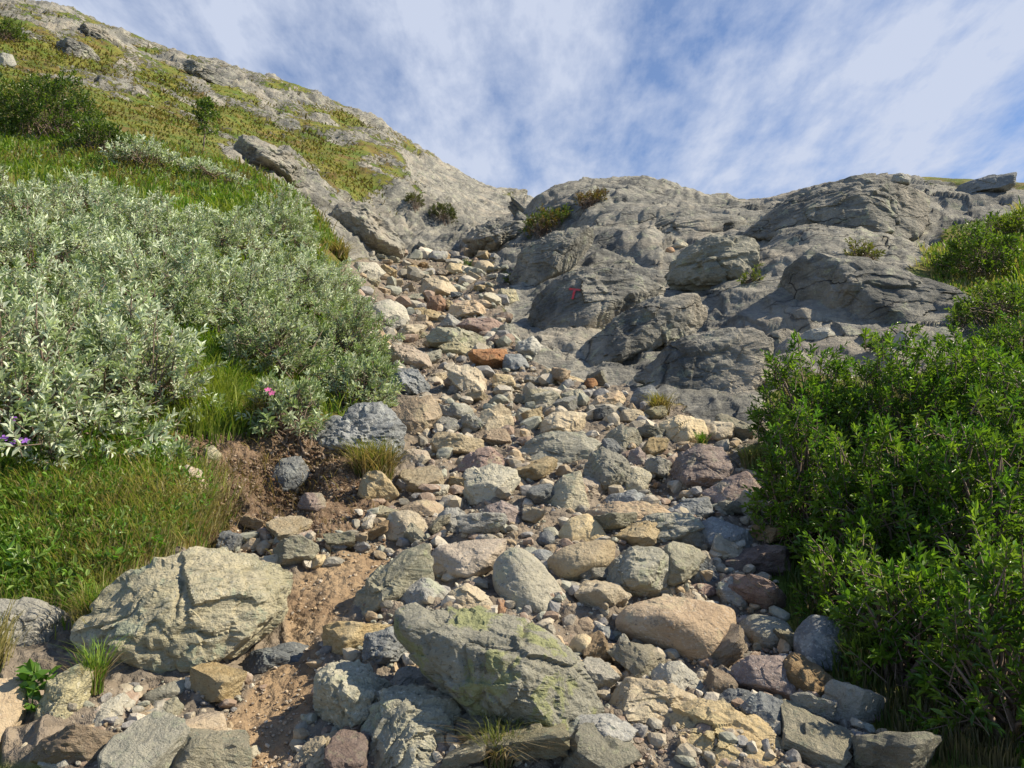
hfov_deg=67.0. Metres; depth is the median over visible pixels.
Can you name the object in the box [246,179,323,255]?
willow bush
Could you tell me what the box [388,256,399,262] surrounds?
rock
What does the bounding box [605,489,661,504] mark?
rock slab
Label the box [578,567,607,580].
rock
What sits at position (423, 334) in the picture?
rock
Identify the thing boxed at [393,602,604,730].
boulder
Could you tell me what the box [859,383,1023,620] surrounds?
willow shrub
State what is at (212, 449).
rock
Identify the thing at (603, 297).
outcrop
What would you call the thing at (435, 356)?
rock
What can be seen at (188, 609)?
boulder
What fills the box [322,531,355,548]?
rock
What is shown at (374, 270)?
rock
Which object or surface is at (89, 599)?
grass tuft
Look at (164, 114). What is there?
heath
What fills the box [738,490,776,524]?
rock
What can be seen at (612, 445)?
rock
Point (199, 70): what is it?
outcrop
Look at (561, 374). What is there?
rock
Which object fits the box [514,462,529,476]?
rock
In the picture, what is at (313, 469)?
earth crumbs
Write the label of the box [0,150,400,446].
grass
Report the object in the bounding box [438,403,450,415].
rock
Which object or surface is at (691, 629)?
boulder
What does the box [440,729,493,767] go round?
rock
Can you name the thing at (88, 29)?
outcrop
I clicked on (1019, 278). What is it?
grass
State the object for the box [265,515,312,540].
rock
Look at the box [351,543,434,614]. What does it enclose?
rock slab
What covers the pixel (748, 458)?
grass tuft
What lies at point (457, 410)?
rock
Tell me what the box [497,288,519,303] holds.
rock
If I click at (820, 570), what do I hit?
willow shrub
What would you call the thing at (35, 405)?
willow bush
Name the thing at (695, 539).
rock
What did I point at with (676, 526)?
rock slab
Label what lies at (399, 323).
rock
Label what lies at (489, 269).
rock
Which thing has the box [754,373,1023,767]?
grass
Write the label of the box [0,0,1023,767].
hillside
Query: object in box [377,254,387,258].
rock
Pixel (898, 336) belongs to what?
rock
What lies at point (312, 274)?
willow bush
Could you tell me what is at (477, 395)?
rock
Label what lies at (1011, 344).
willow shrub
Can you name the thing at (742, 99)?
sky
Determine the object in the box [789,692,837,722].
rock
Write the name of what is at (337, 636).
rock
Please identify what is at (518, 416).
rock
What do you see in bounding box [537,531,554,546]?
rock
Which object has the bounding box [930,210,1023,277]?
birch shrub
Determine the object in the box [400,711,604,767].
grass tuft
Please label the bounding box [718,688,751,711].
rock
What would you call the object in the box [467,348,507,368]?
rock
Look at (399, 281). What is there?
rock
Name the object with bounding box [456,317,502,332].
rock slab
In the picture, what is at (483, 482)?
boulder
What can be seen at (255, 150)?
outcrop
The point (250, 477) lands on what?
roots
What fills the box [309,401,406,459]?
boulder
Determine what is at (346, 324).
willow bush
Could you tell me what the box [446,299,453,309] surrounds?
rock
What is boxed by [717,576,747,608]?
rock
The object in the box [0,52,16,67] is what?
rock
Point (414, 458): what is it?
rock
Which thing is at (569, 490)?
boulder
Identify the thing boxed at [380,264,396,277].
rock
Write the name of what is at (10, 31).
birch shrub
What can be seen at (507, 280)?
plant
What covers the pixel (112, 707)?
rock
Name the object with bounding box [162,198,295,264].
willow bush
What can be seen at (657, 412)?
rock
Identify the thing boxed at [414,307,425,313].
rock
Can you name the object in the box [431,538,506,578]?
boulder
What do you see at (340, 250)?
grass tuft
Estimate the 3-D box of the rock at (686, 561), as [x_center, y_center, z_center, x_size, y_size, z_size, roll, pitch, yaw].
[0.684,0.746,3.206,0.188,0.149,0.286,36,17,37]
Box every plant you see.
[459,259,471,266]
[502,268,513,282]
[736,263,766,284]
[843,237,885,259]
[859,321,900,351]
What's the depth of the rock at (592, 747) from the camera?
2.02 m
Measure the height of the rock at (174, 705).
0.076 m
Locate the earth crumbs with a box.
[174,429,387,571]
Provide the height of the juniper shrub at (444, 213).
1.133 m
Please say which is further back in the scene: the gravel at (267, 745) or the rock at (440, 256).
the rock at (440, 256)
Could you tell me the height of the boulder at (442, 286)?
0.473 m
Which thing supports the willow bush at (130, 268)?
on the hillside
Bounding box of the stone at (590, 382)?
[584,378,597,387]
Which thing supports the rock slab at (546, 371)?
on the hillside
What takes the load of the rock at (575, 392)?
on the hillside
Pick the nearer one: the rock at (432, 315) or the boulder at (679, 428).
the boulder at (679, 428)
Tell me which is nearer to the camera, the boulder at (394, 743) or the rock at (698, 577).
the boulder at (394, 743)
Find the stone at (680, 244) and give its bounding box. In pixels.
[673,240,687,247]
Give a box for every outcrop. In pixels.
[56,37,100,62]
[79,22,118,46]
[182,59,234,87]
[233,134,306,187]
[327,201,404,258]
[462,220,527,254]
[509,225,594,285]
[527,266,665,329]
[581,293,707,365]
[633,327,780,392]
[655,209,746,235]
[742,175,929,240]
[777,253,973,324]
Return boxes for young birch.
[183,96,221,149]
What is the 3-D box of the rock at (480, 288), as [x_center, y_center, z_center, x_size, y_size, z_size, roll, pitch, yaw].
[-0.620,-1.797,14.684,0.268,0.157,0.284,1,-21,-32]
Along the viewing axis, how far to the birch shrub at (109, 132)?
12.28 m
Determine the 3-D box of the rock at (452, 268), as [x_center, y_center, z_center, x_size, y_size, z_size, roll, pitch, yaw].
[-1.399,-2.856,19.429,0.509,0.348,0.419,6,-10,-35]
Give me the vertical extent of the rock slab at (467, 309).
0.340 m
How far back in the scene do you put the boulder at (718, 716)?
2.18 m
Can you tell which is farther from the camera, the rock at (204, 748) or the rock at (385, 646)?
the rock at (385, 646)
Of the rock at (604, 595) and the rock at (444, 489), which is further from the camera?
the rock at (444, 489)
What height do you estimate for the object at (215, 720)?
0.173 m
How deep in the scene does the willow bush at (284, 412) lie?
4.50 m
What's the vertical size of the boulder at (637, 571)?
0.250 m
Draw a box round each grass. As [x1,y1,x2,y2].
[0,106,349,259]
[0,127,26,670]
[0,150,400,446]
[0,403,261,639]
[0,583,100,668]
[144,309,280,444]
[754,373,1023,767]
[997,195,1023,767]
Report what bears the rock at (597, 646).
on the hillside
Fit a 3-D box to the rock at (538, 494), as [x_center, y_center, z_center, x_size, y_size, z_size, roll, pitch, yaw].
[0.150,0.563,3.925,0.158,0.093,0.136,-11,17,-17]
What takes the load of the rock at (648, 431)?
on the hillside
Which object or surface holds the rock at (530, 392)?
on the hillside
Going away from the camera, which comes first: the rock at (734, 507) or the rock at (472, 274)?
the rock at (734, 507)
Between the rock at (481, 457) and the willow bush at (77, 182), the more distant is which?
the willow bush at (77, 182)
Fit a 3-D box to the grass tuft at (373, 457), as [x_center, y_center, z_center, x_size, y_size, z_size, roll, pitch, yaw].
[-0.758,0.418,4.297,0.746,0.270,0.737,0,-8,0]
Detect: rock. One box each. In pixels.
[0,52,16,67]
[29,723,117,764]
[34,663,94,719]
[37,759,72,767]
[92,693,135,726]
[97,710,190,767]
[140,679,185,702]
[144,704,153,710]
[161,697,183,715]
[171,728,251,767]
[189,661,246,702]
[203,445,221,460]
[216,530,242,550]
[239,515,266,529]
[251,745,260,758]
[259,554,277,563]
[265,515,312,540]
[267,456,311,495]
[272,535,319,566]
[293,730,337,767]
[297,492,325,511]
[311,554,325,568]
[321,621,392,655]
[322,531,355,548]
[323,729,370,767]
[353,262,385,279]
[357,470,398,501]
[361,626,407,665]
[366,519,388,540]
[367,278,379,286]
[376,505,399,518]
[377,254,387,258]
[377,287,390,293]
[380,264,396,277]
[384,314,406,330]
[384,510,427,541]
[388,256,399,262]
[390,665,430,685]
[396,278,403,285]
[396,324,426,335]
[398,465,443,492]
[398,577,449,603]
[400,448,429,463]
[401,259,418,265]
[402,282,414,291]
[404,522,424,542]
[408,293,424,299]
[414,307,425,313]
[416,241,426,247]
[417,262,427,267]
[419,332,426,338]
[424,270,433,275]
[424,309,440,321]
[426,294,446,311]
[426,349,441,363]
[428,250,447,261]
[428,513,450,534]
[429,431,483,454]
[432,372,446,380]
[433,416,462,432]
[433,484,449,495]
[436,268,448,275]
[437,507,465,532]
[438,313,459,327]
[438,341,471,355]
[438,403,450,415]
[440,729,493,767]
[445,263,465,274]
[445,402,473,419]
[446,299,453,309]
[448,476,464,486]
[450,292,462,297]
[453,446,504,471]
[454,712,496,741]
[455,512,507,533]
[459,414,485,430]
[465,390,488,401]
[466,271,480,278]
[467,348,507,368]
[471,284,485,291]
[474,260,493,271]
[475,250,488,258]
[480,403,514,431]
[481,500,523,523]
[483,292,501,305]
[485,428,511,445]
[486,266,493,272]
[486,273,497,279]
[486,334,498,346]
[486,723,569,759]
[490,253,498,258]
[492,374,515,383]
[492,378,515,387]
[496,273,508,283]
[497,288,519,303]
[497,599,506,613]
[499,323,515,333]
[502,354,529,370]
[513,393,524,403]
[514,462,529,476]
[515,336,542,355]
[515,407,530,421]
[515,456,557,479]
[521,406,543,419]
[522,388,560,403]
[522,505,544,522]
[524,375,539,383]
[526,483,553,503]
[530,390,559,406]
[532,549,552,560]
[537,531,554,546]
[550,367,570,382]
[552,396,577,410]
[561,389,584,399]
[561,722,641,767]
[569,634,591,652]
[574,580,631,609]
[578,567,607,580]
[578,617,594,630]
[581,630,611,661]
[582,476,605,495]
[583,656,620,688]
[584,369,607,385]
[589,390,625,404]
[593,406,613,419]
[593,512,637,530]
[593,624,614,641]
[599,438,621,453]
[603,424,641,448]
[607,641,664,677]
[614,520,659,546]
[617,406,629,412]
[617,633,629,643]
[619,409,649,422]
[624,467,651,490]
[627,447,646,465]
[630,385,659,406]
[637,424,665,437]
[641,437,669,455]
[644,405,667,419]
[645,457,671,477]
[650,661,703,690]
[663,541,706,585]
[667,497,714,518]
[677,532,703,548]
[691,559,719,584]
[692,583,715,597]
[704,665,737,693]
[706,421,734,440]
[709,533,742,559]
[712,623,747,667]
[715,413,756,439]
[717,501,741,513]
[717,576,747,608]
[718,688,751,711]
[720,574,786,609]
[723,544,790,575]
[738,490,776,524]
[739,691,782,736]
[740,443,761,452]
[750,525,784,542]
[773,628,793,648]
[780,699,853,767]
[783,652,834,695]
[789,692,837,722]
[800,327,834,340]
[822,679,886,723]
[852,731,941,767]
[893,330,915,351]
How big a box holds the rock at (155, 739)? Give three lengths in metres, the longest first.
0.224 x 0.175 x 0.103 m
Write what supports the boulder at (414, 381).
on the hillside
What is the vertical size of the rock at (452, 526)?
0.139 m
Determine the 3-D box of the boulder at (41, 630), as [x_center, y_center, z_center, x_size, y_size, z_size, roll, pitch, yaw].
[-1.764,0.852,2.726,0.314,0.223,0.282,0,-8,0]
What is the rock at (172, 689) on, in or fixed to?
on the hillside
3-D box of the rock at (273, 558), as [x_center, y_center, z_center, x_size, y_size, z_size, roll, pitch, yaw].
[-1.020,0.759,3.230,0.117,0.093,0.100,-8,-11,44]
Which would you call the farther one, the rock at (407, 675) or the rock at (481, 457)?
the rock at (481, 457)
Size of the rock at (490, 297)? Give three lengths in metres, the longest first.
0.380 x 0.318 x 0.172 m
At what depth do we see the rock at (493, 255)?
19.52 m
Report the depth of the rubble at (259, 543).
3.41 m
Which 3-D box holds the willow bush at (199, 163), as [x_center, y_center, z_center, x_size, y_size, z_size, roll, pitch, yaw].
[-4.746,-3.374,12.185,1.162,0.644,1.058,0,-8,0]
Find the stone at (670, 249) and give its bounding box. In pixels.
[665,247,674,252]
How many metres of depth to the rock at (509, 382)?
6.64 m
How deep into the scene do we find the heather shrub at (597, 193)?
19.84 m
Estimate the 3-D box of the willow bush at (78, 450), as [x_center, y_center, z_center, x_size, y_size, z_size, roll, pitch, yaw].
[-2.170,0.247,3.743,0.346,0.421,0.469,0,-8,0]
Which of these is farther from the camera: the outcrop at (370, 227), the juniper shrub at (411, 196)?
the juniper shrub at (411, 196)
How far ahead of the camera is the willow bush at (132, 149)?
11.70 m
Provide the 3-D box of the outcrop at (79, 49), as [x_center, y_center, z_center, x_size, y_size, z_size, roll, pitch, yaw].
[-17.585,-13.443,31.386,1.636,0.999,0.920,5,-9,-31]
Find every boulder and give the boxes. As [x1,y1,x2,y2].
[70,546,292,673]
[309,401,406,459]
[312,659,392,729]
[360,683,460,767]
[372,299,409,322]
[388,344,431,368]
[389,368,430,394]
[391,395,441,435]
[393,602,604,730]
[419,275,457,296]
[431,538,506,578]
[447,365,487,391]
[463,463,520,505]
[492,548,562,612]
[547,470,589,511]
[547,540,615,581]
[558,513,606,541]
[582,446,630,491]
[605,546,670,597]
[615,596,735,660]
[658,414,708,442]
[663,698,783,767]
[664,234,759,291]
[669,443,733,489]
[699,516,752,551]
[701,471,762,503]
[739,614,792,650]
[793,614,850,671]
[891,173,910,184]
[955,172,1016,192]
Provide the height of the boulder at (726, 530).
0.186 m
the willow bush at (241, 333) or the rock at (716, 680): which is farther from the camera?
the willow bush at (241, 333)
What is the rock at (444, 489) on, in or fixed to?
on the hillside
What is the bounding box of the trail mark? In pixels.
[569,288,579,298]
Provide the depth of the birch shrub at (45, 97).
13.27 m
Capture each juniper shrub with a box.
[403,190,424,212]
[427,201,457,225]
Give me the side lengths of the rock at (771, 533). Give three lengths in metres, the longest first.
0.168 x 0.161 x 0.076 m
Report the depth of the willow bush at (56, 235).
6.45 m
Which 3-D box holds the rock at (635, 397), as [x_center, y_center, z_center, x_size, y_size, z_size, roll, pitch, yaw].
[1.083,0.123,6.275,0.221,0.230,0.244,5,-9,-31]
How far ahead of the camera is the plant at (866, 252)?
10.20 m
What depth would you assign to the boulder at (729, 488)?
3.95 m
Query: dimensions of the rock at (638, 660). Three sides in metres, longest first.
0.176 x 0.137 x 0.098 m
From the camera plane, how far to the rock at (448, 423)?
5.32 m
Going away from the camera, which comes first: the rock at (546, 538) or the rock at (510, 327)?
the rock at (546, 538)
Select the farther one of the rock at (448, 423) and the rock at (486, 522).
the rock at (448, 423)
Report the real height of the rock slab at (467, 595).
0.126 m
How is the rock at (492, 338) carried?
on the hillside
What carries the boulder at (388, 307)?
on the hillside
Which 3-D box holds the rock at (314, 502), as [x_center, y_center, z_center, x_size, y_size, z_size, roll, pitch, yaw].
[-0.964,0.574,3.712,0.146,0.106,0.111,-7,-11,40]
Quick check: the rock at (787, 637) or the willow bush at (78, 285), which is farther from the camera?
the willow bush at (78, 285)
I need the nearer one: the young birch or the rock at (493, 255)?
the young birch
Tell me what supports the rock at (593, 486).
on the hillside
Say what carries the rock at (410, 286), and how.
on the hillside
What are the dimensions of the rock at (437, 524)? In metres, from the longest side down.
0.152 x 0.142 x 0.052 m
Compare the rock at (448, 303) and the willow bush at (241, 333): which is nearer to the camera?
the willow bush at (241, 333)
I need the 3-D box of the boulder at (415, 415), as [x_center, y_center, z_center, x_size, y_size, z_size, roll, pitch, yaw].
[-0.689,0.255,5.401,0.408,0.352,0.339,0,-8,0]
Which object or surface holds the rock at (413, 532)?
on the hillside
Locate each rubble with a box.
[67,247,887,767]
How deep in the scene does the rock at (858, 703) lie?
2.30 m
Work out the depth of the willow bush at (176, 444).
3.93 m
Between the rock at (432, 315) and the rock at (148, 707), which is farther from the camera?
the rock at (432, 315)
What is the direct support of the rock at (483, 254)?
on the hillside
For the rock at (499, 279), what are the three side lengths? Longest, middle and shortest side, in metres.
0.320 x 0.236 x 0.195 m
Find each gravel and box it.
[90,250,850,767]
[232,550,377,767]
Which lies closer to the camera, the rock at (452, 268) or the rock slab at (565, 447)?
the rock slab at (565, 447)
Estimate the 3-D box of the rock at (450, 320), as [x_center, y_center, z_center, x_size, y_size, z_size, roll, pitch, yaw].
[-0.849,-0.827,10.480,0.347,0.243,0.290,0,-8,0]
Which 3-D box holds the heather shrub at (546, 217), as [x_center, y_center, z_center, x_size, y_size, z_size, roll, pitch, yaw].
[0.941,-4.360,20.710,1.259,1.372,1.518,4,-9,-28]
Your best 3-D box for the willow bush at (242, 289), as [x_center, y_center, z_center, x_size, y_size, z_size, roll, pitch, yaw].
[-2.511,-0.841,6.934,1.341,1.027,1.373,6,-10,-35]
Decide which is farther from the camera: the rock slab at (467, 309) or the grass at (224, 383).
the rock slab at (467, 309)
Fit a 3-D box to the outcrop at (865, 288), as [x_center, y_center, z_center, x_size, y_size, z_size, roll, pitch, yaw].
[4.245,-0.908,8.950,1.698,1.430,2.610,5,-10,-33]
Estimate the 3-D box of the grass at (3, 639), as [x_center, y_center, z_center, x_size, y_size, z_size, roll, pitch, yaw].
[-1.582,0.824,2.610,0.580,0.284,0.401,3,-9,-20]
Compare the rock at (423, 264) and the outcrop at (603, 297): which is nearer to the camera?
the outcrop at (603, 297)
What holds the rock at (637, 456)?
on the hillside
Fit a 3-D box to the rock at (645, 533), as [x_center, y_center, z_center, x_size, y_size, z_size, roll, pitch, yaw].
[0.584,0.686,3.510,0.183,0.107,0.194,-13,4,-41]
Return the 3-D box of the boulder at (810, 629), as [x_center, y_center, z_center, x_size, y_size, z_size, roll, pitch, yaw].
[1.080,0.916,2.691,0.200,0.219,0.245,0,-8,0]
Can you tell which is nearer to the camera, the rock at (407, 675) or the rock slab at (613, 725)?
the rock slab at (613, 725)
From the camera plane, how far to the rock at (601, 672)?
2.48 m
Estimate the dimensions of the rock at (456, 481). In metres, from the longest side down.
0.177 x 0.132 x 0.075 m
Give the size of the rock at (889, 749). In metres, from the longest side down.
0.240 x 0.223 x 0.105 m
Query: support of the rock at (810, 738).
on the hillside
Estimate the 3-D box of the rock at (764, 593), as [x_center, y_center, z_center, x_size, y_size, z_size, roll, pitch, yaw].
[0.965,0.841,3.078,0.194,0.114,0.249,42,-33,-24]
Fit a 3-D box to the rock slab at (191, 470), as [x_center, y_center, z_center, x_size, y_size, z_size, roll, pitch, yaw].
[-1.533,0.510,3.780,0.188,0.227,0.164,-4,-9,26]
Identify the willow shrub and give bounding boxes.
[740,395,857,560]
[745,329,878,472]
[776,406,980,591]
[787,515,888,624]
[805,322,977,470]
[823,540,981,698]
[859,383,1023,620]
[894,322,1023,465]
[898,499,1023,756]
[940,297,1023,383]
[944,340,1023,523]
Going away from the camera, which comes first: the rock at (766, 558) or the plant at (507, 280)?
the rock at (766, 558)
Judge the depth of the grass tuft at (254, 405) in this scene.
4.55 m
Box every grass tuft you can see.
[17,573,122,620]
[28,632,153,695]
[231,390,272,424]
[322,435,431,480]
[325,236,357,262]
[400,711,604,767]
[636,389,685,415]
[688,430,718,444]
[726,441,774,470]
[800,615,886,675]
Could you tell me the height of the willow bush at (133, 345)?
1.054 m
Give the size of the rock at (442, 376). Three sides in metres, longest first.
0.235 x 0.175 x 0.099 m
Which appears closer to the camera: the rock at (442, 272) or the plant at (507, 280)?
the plant at (507, 280)
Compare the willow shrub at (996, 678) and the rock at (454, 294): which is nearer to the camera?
the willow shrub at (996, 678)
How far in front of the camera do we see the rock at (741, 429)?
5.25 m
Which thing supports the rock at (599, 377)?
on the hillside
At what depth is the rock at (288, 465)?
4.29 m
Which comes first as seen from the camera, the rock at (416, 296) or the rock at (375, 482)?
the rock at (375, 482)
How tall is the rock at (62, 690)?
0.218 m
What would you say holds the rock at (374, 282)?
on the hillside
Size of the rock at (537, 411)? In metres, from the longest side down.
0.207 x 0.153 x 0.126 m
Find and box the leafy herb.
[15,658,61,712]
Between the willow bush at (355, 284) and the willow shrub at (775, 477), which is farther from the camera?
the willow bush at (355, 284)
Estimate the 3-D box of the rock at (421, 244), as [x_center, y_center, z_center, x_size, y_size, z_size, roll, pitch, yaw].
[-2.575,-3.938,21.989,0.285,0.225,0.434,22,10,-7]
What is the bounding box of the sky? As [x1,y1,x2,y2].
[35,0,1023,198]
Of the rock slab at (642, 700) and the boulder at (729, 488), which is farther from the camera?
the boulder at (729, 488)
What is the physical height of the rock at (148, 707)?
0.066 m
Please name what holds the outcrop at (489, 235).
on the hillside
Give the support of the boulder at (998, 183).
on the hillside
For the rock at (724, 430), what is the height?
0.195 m
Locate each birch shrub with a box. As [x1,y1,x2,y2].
[0,15,30,42]
[0,68,105,141]
[57,113,136,155]
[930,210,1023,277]
[941,276,1023,328]
[982,204,1023,238]
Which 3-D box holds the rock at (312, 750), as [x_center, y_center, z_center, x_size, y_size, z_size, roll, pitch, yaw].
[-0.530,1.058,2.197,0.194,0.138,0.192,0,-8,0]
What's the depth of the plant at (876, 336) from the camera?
6.63 m
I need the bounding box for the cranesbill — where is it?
[0,416,35,473]
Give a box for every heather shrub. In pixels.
[520,203,573,239]
[573,186,608,211]
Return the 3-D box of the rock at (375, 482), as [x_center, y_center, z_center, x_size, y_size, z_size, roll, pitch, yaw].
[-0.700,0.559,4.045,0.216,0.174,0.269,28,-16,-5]
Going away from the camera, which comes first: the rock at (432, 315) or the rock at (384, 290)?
the rock at (432, 315)
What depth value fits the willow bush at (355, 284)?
10.16 m
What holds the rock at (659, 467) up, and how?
on the hillside
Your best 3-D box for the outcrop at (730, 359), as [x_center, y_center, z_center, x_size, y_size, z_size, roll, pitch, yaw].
[1.804,-0.109,6.942,1.222,0.745,1.070,7,-11,-42]
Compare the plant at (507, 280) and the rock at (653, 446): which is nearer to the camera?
the rock at (653, 446)
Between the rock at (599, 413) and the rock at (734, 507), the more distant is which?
the rock at (599, 413)
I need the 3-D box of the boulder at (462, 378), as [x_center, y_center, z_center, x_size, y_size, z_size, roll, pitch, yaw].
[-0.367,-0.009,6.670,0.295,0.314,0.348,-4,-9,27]
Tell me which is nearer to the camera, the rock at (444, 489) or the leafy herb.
the leafy herb
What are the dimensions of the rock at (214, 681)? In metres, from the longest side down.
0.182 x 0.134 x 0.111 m
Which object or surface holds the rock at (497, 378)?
on the hillside
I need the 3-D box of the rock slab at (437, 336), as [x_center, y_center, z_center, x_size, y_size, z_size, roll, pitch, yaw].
[-0.640,-0.505,8.798,0.684,0.295,0.348,0,-8,0]
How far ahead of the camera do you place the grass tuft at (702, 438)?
5.03 m
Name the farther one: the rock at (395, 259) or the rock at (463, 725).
the rock at (395, 259)
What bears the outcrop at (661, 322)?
on the hillside
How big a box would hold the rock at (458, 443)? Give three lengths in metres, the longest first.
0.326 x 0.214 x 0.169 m
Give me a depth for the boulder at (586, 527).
3.48 m
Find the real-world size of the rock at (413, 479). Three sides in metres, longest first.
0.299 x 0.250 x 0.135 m
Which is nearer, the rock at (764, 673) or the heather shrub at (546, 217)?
the rock at (764, 673)
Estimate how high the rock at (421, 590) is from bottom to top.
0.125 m
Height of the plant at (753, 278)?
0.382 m
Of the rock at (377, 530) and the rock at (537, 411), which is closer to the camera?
the rock at (377, 530)
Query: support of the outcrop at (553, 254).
on the hillside
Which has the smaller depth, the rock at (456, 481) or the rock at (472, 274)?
the rock at (456, 481)
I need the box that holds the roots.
[166,429,402,562]
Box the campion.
[248,388,276,421]
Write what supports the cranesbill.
on the hillside
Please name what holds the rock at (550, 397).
on the hillside
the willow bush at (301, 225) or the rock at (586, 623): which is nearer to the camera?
the rock at (586, 623)
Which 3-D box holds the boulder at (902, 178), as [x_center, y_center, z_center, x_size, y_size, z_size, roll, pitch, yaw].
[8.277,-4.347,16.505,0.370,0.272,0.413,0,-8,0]
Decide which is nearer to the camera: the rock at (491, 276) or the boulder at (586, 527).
the boulder at (586, 527)
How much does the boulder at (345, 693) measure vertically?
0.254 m
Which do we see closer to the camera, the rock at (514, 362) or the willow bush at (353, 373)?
the willow bush at (353, 373)
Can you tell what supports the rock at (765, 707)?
on the hillside
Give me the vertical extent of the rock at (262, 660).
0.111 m
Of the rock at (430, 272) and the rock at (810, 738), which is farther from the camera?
the rock at (430, 272)
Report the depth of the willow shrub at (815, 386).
4.64 m
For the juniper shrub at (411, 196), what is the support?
on the hillside
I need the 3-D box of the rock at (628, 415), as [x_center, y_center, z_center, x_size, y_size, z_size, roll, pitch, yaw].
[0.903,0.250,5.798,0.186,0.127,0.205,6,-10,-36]
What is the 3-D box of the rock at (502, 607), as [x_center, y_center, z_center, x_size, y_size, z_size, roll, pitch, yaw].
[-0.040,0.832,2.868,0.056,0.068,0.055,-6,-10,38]
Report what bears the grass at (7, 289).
on the hillside
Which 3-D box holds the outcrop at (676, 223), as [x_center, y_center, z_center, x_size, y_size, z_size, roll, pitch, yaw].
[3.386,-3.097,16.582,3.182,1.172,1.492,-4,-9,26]
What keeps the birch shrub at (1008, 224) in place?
on the hillside
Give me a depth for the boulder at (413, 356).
7.46 m
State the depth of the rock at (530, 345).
8.62 m
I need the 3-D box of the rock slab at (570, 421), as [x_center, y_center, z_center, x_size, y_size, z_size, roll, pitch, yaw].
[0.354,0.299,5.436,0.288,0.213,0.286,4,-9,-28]
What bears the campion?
on the hillside
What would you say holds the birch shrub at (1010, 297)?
on the hillside
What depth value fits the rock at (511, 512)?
3.69 m
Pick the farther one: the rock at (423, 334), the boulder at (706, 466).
the rock at (423, 334)
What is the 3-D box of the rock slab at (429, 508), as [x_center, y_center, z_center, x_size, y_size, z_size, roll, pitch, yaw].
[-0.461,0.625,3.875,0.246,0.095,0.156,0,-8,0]
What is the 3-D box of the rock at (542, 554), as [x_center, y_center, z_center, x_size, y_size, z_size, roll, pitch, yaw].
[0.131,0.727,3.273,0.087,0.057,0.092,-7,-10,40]
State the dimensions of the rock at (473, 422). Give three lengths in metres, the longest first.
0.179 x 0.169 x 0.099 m
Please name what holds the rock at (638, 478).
on the hillside
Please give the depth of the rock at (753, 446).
4.71 m
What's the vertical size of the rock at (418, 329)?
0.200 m
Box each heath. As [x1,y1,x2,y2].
[0,0,425,214]
[912,211,1023,337]
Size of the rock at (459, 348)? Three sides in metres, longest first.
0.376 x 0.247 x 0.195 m
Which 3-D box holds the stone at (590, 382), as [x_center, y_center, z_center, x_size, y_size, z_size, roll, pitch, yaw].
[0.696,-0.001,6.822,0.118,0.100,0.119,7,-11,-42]
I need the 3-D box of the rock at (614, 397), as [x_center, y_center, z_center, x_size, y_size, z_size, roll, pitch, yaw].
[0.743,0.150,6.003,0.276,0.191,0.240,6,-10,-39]
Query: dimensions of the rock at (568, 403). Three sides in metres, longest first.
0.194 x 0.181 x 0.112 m
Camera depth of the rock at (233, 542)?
3.34 m
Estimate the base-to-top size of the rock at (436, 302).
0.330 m
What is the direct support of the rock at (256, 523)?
on the hillside
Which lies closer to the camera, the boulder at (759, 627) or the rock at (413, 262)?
the boulder at (759, 627)
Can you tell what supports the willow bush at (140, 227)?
on the hillside
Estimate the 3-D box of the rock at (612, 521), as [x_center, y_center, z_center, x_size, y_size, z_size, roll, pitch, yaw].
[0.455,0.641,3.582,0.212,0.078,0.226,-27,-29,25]
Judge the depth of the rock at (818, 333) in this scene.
7.36 m
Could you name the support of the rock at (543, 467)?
on the hillside
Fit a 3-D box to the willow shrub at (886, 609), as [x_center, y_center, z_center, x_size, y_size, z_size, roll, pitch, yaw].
[1.323,0.790,2.573,0.569,0.537,0.508,0,-8,0]
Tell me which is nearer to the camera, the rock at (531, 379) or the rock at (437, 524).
the rock at (437, 524)
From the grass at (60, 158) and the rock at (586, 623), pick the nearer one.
the rock at (586, 623)
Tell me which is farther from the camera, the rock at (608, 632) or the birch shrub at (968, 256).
the birch shrub at (968, 256)
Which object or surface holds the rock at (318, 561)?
on the hillside
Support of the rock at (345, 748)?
on the hillside
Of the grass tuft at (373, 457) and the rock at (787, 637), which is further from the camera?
the grass tuft at (373, 457)
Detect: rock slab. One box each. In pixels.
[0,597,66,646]
[0,677,28,743]
[180,465,208,489]
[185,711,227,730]
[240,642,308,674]
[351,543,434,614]
[398,499,443,516]
[426,326,485,347]
[443,583,492,608]
[447,300,485,317]
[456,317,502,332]
[519,431,601,463]
[538,411,586,431]
[540,368,583,383]
[568,713,637,741]
[584,500,671,520]
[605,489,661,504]
[609,676,697,724]
[633,512,705,542]
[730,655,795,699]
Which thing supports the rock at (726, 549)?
on the hillside
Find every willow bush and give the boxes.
[0,162,91,228]
[0,185,168,288]
[0,244,177,376]
[0,275,177,464]
[4,166,170,218]
[9,397,94,471]
[13,266,227,425]
[40,219,256,337]
[46,181,247,269]
[98,132,188,168]
[138,408,210,461]
[153,229,310,330]
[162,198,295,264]
[171,156,249,186]
[212,281,341,384]
[234,230,360,318]
[234,368,330,462]
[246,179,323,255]
[294,287,405,364]
[295,254,366,306]
[302,351,405,411]
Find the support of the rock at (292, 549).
on the hillside
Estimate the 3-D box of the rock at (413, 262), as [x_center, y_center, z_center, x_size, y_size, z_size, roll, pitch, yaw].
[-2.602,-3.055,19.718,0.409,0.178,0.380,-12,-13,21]

